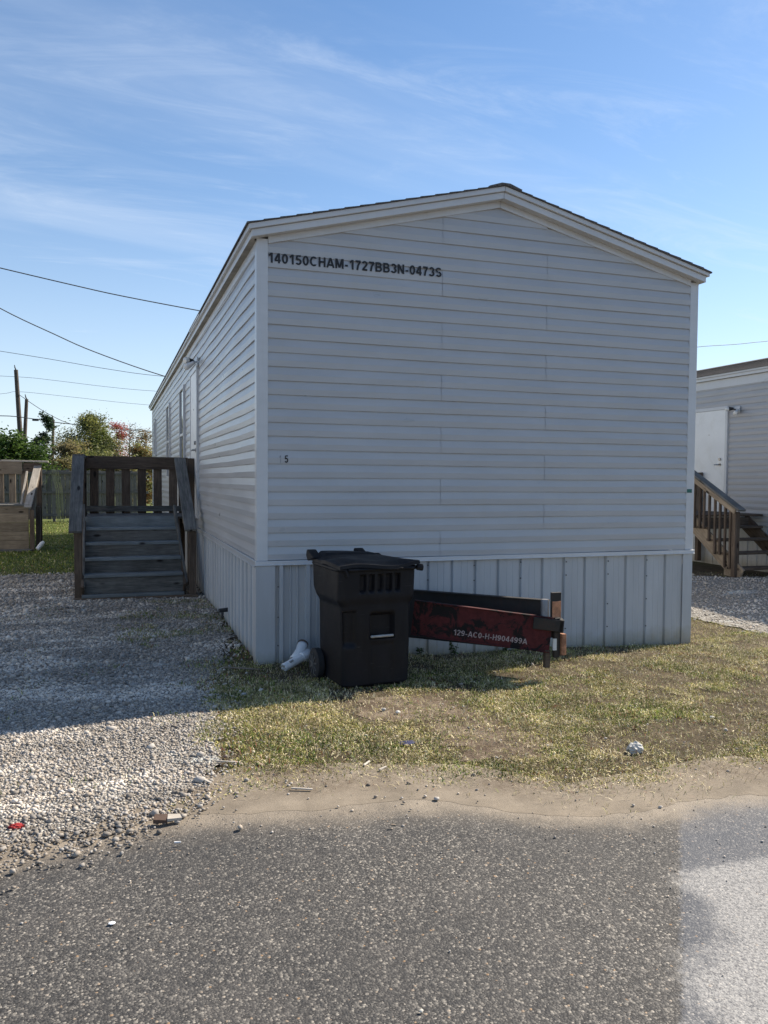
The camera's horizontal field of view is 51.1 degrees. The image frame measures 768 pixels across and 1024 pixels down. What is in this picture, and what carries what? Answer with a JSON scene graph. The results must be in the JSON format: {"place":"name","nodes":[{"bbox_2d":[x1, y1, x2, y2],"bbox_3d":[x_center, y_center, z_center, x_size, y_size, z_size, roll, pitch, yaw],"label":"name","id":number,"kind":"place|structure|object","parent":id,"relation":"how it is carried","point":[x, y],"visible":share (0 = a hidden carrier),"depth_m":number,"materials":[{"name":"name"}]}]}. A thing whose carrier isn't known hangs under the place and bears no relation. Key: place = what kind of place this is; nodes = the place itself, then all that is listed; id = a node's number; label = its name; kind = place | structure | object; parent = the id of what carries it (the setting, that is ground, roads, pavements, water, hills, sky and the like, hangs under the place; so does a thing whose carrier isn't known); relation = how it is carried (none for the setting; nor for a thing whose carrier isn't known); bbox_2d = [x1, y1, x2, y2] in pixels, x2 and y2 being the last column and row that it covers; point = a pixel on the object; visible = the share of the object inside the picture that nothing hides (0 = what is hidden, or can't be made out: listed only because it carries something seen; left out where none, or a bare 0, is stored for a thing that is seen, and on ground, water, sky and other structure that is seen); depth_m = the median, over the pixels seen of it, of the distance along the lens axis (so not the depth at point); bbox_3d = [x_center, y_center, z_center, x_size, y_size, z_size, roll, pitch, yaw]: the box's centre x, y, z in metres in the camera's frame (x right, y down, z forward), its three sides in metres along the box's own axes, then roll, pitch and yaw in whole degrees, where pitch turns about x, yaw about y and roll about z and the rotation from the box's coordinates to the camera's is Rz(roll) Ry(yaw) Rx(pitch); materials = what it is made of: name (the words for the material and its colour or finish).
{"place":"outdoors","nodes":[
{"label":"outdoors","id":0,"kind":"place"},
{"bbox_2d":[0,521,73,575],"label":"lawn grass","id":1,"kind":"structure","parent":0,"point":[45,531],"depth_m":15.56,"materials":[{"name":"green plant"}]},
{"bbox_2d":[36,541,44,550],"bbox_3d":[-7.012,0.686,16.397,0.089,0.194,0.193,2,3,37],"label":"foam cup","id":2,"kind":"object","parent":1,"relation":"on","point":[40,545],"visible":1,"depth_m":16.37,"materials":[{"name":"white plastic"}]},
{"bbox_2d":[31,437,43,450],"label":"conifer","id":3,"kind":"object","parent":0,"point":[34,439],"visible":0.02,"depth_m":60.99,"materials":[{"name":"green plant"}]},
{"bbox_2d":[39,442,53,466],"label":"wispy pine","id":4,"kind":"object","parent":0,"point":[47,453],"visible":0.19,"depth_m":46.94,"materials":[{"name":"green plant"}]},
{"bbox_2d":[0,794,767,1023],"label":"road","id":5,"kind":"structure","parent":0,"point":[530,936],"depth_m":2.78,"materials":[{"name":"grey asphalt"}]},
{"bbox_2d":[0,799,766,975],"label":"road grit","id":6,"kind":"object","parent":5,"relation":"on","point":[660,806],"visible":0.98,"depth_m":3.33,"materials":[{"name":"gravel"}]},
{"bbox_2d":[0,489,767,811],"bbox_3d":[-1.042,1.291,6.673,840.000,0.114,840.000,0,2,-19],"label":"ground","id":7,"kind":"structure","parent":0,"point":[699,568],"depth_m":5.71,"materials":[{"name":"green plant"}]},
{"bbox_2d":[14,365,22,438],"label":"utility pole","id":8,"kind":"object","parent":7,"relation":"on","point":[18,406],"visible":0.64,"depth_m":46.90,"materials":[{"name":"brown wood"}]},
{"bbox_2d":[3,391,144,404],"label":"power line","id":9,"kind":"object","parent":8,"relation":"attached to","point":[76,397],"visible":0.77,"depth_m":48.00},
{"bbox_2d":[0,415,151,432],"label":"power line","id":10,"kind":"object","parent":8,"relation":"attached to","point":[62,423],"visible":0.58,"depth_m":47.52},
{"bbox_2d":[7,376,148,390],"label":"power line","id":11,"kind":"object","parent":8,"relation":"attached to","point":[78,383],"visible":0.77,"depth_m":47.95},
{"bbox_2d":[20,395,147,430],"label":"power line","id":12,"kind":"object","parent":8,"relation":"attached to","point":[61,420],"visible":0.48,"depth_m":47.48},
{"bbox_2d":[0,460,48,552],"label":"wooden steps","id":13,"kind":"structure","parent":7,"relation":"on","point":[14,536],"depth_m":16.55,"materials":[{"name":"beige wood"}]},
{"bbox_2d":[23,394,27,442],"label":"utility pole","id":14,"kind":"object","parent":7,"relation":"on","point":[26,418],"visible":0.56,"depth_m":47.63,"materials":[{"name":"brown wood"}]},
{"bbox_2d":[0,425,51,502],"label":"broadleaf tree","id":15,"kind":"object","parent":7,"relation":"on","point":[10,450],"visible":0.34,"depth_m":29.33,"materials":[{"name":"green plant"}]},
{"bbox_2d":[9,438,67,503],"bbox_3d":[-13.196,-1.318,30.277,2.856,3.140,2.805,1,3,24],"label":"broadleaf tree","id":16,"kind":"object","parent":7,"relation":"on","point":[38,453],"visible":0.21,"depth_m":29.89,"materials":[{"name":"green plant"}]},
{"bbox_2d":[35,410,58,469],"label":"wispy pine","id":17,"kind":"object","parent":7,"relation":"on","point":[47,419],"visible":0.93,"depth_m":46.46,"materials":[{"name":"green plant"}]},
{"bbox_2d":[51,415,54,462],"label":"utility pole","id":18,"kind":"object","parent":7,"relation":"on","point":[53,434],"visible":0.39,"depth_m":47.91,"materials":[{"name":"brown wood"}]},
{"bbox_2d":[43,467,63,521],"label":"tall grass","id":19,"kind":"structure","parent":7,"relation":"on","point":[58,495],"depth_m":27.21,"materials":[{"name":"green plant"}]},
{"bbox_2d":[49,452,71,509],"bbox_3d":[-13.385,-1.152,33.140,2.153,2.577,2.101,0,2,-19],"label":"bush","id":20,"kind":"object","parent":7,"relation":"on","point":[65,462],"visible":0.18,"depth_m":32.87,"materials":[{"name":"green plant"}]},
{"bbox_2d":[42,437,86,469],"bbox_3d":[-14.703,-1.794,36.732,2.592,3.545,2.178,1,2,10],"label":"autumn tree","id":21,"kind":"object","parent":7,"relation":"on","point":[63,449],"visible":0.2,"depth_m":36.74,"materials":[{"name":"green plant"}]},
{"bbox_2d":[51,435,93,457],"bbox_3d":[-14.485,-1.850,37.775,2.214,3.576,2.247,-1,3,-33],"label":"autumn tree","id":22,"kind":"object","parent":7,"relation":"on","point":[86,445],"visible":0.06,"depth_m":37.93,"materials":[{"name":"green plant"}]},
{"bbox_2d":[4,469,148,521],"bbox_3d":[-13.402,-0.523,26.734,10.702,1.839,0.165,0,2,-19],"label":"wooden fence","id":23,"kind":"object","parent":7,"relation":"on","point":[48,512],"visible":0.38,"depth_m":27.50,"materials":[{"name":"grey wood"}]},
{"bbox_2d":[33,408,124,453],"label":"autumn tree","id":24,"kind":"object","parent":7,"relation":"on","point":[89,423],"visible":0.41,"depth_m":41.29,"materials":[{"name":"green plant"}]},
{"bbox_2d":[66,438,114,495],"bbox_3d":[-12.804,-1.607,35.436,2.674,3.300,2.383,0,2,-19],"label":"bush","id":25,"kind":"object","parent":7,"relation":"on","point":[95,453],"visible":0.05,"depth_m":35.12,"materials":[{"name":"green plant"}]},
{"bbox_2d":[84,423,128,455],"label":"autumn tree","id":26,"kind":"object","parent":7,"relation":"on","point":[97,433],"visible":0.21,"depth_m":40.80,"materials":[{"name":"green plant"}]},
{"bbox_2d":[0,573,234,842],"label":"gravel drive","id":27,"kind":"structure","parent":7,"relation":"on","point":[94,823],"depth_m":5.13,"materials":[{"name":"gravel"}]},
{"bbox_2d":[8,823,24,829],"bbox_3d":[-1.585,1.359,3.470,0.071,0.031,0.050,0,2,-19],"label":"red wrapper","id":28,"kind":"object","parent":27,"relation":"on","point":[16,825],"visible":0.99,"depth_m":3.46,"materials":[{"name":"red plastic"}]},
{"bbox_2d":[68,454,197,599],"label":"wooden steps","id":29,"kind":"structure","parent":27,"relation":"on","point":[140,554],"depth_m":10.70,"materials":[{"name":"brown wood"}]},
{"bbox_2d":[0,598,337,793],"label":"gravel weeds","id":30,"kind":"object","parent":27,"relation":"on","point":[197,666],"visible":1,"depth_m":6.13,"materials":[{"name":"green plant"}]},
{"bbox_2d":[216,760,239,762],"bbox_3d":[-0.827,1.322,4.258,0.128,0.007,0.012,2,2,4],"label":"wood splinter","id":31,"kind":"object","parent":27,"relation":"on","point":[227,761],"visible":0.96,"depth_m":4.25,"materials":[{"name":"beige wood"}]},
{"bbox_2d":[0,572,634,892],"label":"loose gravel","id":32,"kind":"structure","parent":27,"relation":"on","point":[111,726],"depth_m":5.17,"materials":[{"name":"grey gravel"}]},
{"bbox_2d":[89,438,150,505],"bbox_3d":[-11.342,-1.565,34.693,2.959,3.304,3.075,0,2,-19],"label":"bush","id":33,"kind":"object","parent":7,"relation":"on","point":[118,444],"visible":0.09,"depth_m":34.35,"materials":[{"name":"green plant"}]},
{"bbox_2d":[106,418,133,455],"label":"autumn tree","id":34,"kind":"object","parent":7,"relation":"on","point":[116,425],"visible":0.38,"depth_m":45.94,"materials":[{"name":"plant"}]},
{"bbox_2d":[118,423,146,455],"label":"bare tree","id":35,"kind":"object","parent":7,"relation":"on","point":[130,439],"visible":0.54,"depth_m":44.33,"materials":[{"name":"brown plant"}]},
{"bbox_2d":[121,435,152,505],"bbox_3d":[-10.907,-1.763,37.056,3.014,3.511,2.676,0,2,-19],"label":"bush","id":36,"kind":"object","parent":7,"relation":"on","point":[139,450],"visible":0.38,"depth_m":36.64,"materials":[{"name":"green plant"}]},
{"bbox_2d":[126,428,151,490],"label":"autumn tree","id":37,"kind":"object","parent":7,"relation":"on","point":[145,437],"visible":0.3,"depth_m":40.54,"materials":[{"name":"orange plant"}]},
{"bbox_2d":[223,666,260,669],"bbox_3d":[-1.132,1.245,6.408,0.307,0.008,0.031,1,2,13],"label":"wood splinter","id":38,"kind":"object","parent":7,"relation":"on","point":[241,668],"visible":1,"depth_m":6.40,"materials":[{"name":"beige wood"}]},
{"bbox_2d":[281,639,310,670],"bbox_3d":[-0.686,1.157,6.490,0.175,0.204,0.353,1,3,20],"label":"drain pipe","id":39,"kind":"object","parent":7,"relation":"on","point":[300,654],"visible":0.97,"depth_m":6.48,"materials":[{"name":"white plastic"}]},
{"bbox_2d":[306,548,423,688],"bbox_3d":[-0.170,0.796,6.176,0.693,0.988,0.728,-1,3,-25],"label":"wheeled bin","id":40,"kind":"object","parent":7,"relation":"on","point":[365,597],"visible":1,"depth_m":5.93,"materials":[{"name":"plastic"}]},
{"bbox_2d":[0,756,767,860],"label":"dirt shoulder","id":41,"kind":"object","parent":7,"relation":"on","point":[502,798],"visible":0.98,"depth_m":3.96},
{"bbox_2d":[153,814,181,823],"bbox_3d":[-0.951,1.342,3.528,0.123,0.028,0.045,0,2,-19],"label":"torn cardboard","id":42,"kind":"object","parent":41,"relation":"on","point":[161,818],"visible":1,"depth_m":3.52,"materials":[{"name":"brown cardboard"}]},
{"bbox_2d":[291,787,312,789],"bbox_3d":[-0.399,1.343,3.903,0.105,0.008,0.011,2,3,3],"label":"wood splinter","id":43,"kind":"object","parent":41,"relation":"on","point":[301,788],"visible":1,"depth_m":3.90,"materials":[{"name":"beige wood"}]},
{"bbox_2d":[398,740,413,744],"bbox_3d":[0.132,1.333,4.643,0.108,0.016,0.068,-1,3,-38],"label":"blue wrapper","id":44,"kind":"object","parent":7,"relation":"on","point":[410,742],"visible":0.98,"depth_m":4.63,"materials":[{"name":"blue plastic"}]},
{"bbox_2d":[416,647,424,654],"bbox_3d":[0.313,1.228,7.078,0.082,0.083,0.071,0,2,-19],"label":"weed","id":45,"kind":"object","parent":7,"relation":"on","point":[419,650],"visible":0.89,"depth_m":7.07,"materials":[{"name":"green plant"}]},
{"bbox_2d":[148,182,711,664],"bbox_3d":[-1.866,-1.125,15.564,4.613,4.264,17.829,0,2,-19],"label":"mobile home","id":46,"kind":"object","parent":7,"relation":"on","point":[488,390],"visible":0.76,"depth_m":7.26,"materials":[{"name":"plastic"}]},
{"bbox_2d":[0,308,164,376],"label":"power line","id":47,"kind":"object","parent":46,"relation":"attached to","point":[79,345],"visible":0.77,"depth_m":25.64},
{"bbox_2d":[1,351,163,376],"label":"power line","id":48,"kind":"object","parent":46,"relation":"attached to","point":[79,364],"visible":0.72,"depth_m":47.02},
{"bbox_2d":[0,267,199,310],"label":"power line","id":49,"kind":"object","parent":46,"relation":"attached to","point":[98,290],"visible":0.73,"depth_m":24.81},
{"bbox_2d":[154,419,156,455],"bbox_3d":[-6.107,-1.972,21.460,0.049,0.960,0.600,0,2,-19],"label":"window","id":50,"kind":"structure","parent":46,"relation":"in","point":[155,438],"depth_m":21.19,"materials":[{"name":"white glass"}]},
{"bbox_2d":[166,402,170,478],"bbox_3d":[-4.421,-1.443,16.501,0.049,1.530,0.850,0,2,-19],"label":"window","id":51,"kind":"structure","parent":46,"relation":"in","point":[168,449],"depth_m":16.49,"materials":[{"name":"white glass"}]},
{"bbox_2d":[179,384,185,457],"bbox_3d":[-3.328,-1.274,13.280,0.049,1.570,0.820,0,2,-19],"label":"window","id":52,"kind":"structure","parent":46,"relation":"in","point":[182,434],"depth_m":13.24,"materials":[{"name":"white glass"}]},
{"bbox_2d":[191,371,195,515],"bbox_3d":[-2.709,-0.952,11.390,0.093,2.002,0.852,0,2,-19],"label":"door","id":53,"kind":"structure","parent":46,"relation":"in","point":[193,378],"depth_m":11.33,"materials":[{"name":"white paint"}]},
{"bbox_2d":[218,608,227,618],"bbox_3d":[-1.695,1.096,8.437,0.109,0.212,0.255,0,2,-19],"label":"pipe stub","id":54,"kind":"object","parent":46,"relation":"attached to","point":[221,610],"visible":0.61,"depth_m":8.33,"materials":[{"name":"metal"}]},
{"bbox_2d":[409,589,565,667],"bbox_3d":[0.631,0.907,6.418,1.560,0.585,0.593,2,3,27],"label":"trailer hitch","id":55,"kind":"object","parent":46,"relation":"attached to","point":[524,623],"visible":0.98,"depth_m":6.28,"materials":[{"name":"red paint"}]},
{"bbox_2d":[449,642,458,655],"bbox_3d":[0.611,1.203,7.089,0.098,0.161,0.094,-1,3,-38],"label":"weed","id":56,"kind":"object","parent":7,"relation":"on","point":[452,648],"visible":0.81,"depth_m":7.09,"materials":[{"name":"green plant"}]},
{"bbox_2d":[356,694,552,761],"bbox_3d":[0.434,1.335,5.079,0.836,0.024,1.570,-1,3,-36],"label":"bare dirt patch","id":57,"kind":"object","parent":7,"relation":"on","point":[477,747],"visible":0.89,"depth_m":5.07,"materials":[{"name":"soil"}]},
{"bbox_2d":[176,645,766,829],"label":"scattered pebbles","id":58,"kind":"object","parent":7,"relation":"on","point":[240,827],"visible":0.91,"depth_m":4.88,"materials":[{"name":"stone"}]},
{"bbox_2d":[626,741,643,754],"bbox_3d":[1.443,1.356,4.616,0.100,0.078,0.088,0,2,-19],"label":"crumpled paper","id":59,"kind":"object","parent":7,"relation":"on","point":[634,747],"visible":0.98,"depth_m":4.59,"materials":[{"name":"white paper"}]},
{"bbox_2d":[682,358,767,571],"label":"mobile home","id":60,"kind":"object","parent":7,"relation":"on","point":[731,443],"visible":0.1,"depth_m":15.11,"materials":[{"name":"grey"}]},
{"bbox_2d":[695,410,724,511],"bbox_3d":[6.360,-0.992,15.783,0.093,1.962,0.862,0,2,-19],"label":"door","id":61,"kind":"structure","parent":60,"relation":"in","point":[710,425],"depth_m":15.71,"materials":[{"name":"white paint"}]},
{"bbox_2d":[0,0,767,463],"label":"sky","id":62,"kind":"structure","parent":0,"point":[140,140],"materials":[{"name":"blue"}]},
{"bbox_2d":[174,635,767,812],"bbox_3d":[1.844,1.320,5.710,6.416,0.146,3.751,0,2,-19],"label":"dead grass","id":63,"kind":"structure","parent":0,"point":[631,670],"depth_m":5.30,"materials":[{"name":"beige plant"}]},
{"bbox_2d":[691,575,767,632],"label":"gravel path","id":64,"kind":"structure","parent":0,"point":[763,627],"depth_m":10.57,"materials":[{"name":"grey gravel"}]},
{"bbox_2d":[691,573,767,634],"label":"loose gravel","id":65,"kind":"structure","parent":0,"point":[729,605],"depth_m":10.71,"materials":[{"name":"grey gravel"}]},
{"bbox_2d":[693,470,767,576],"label":"wooden steps","id":66,"kind":"structure","parent":65,"relation":"on","point":[734,522],"depth_m":13.62,"materials":[{"name":"brown wood"}]},
{"bbox_2d":[699,341,766,346],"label":"power line","id":67,"kind":"object","parent":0,"point":[733,344],"visible":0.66,"depth_m":63.28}
]}

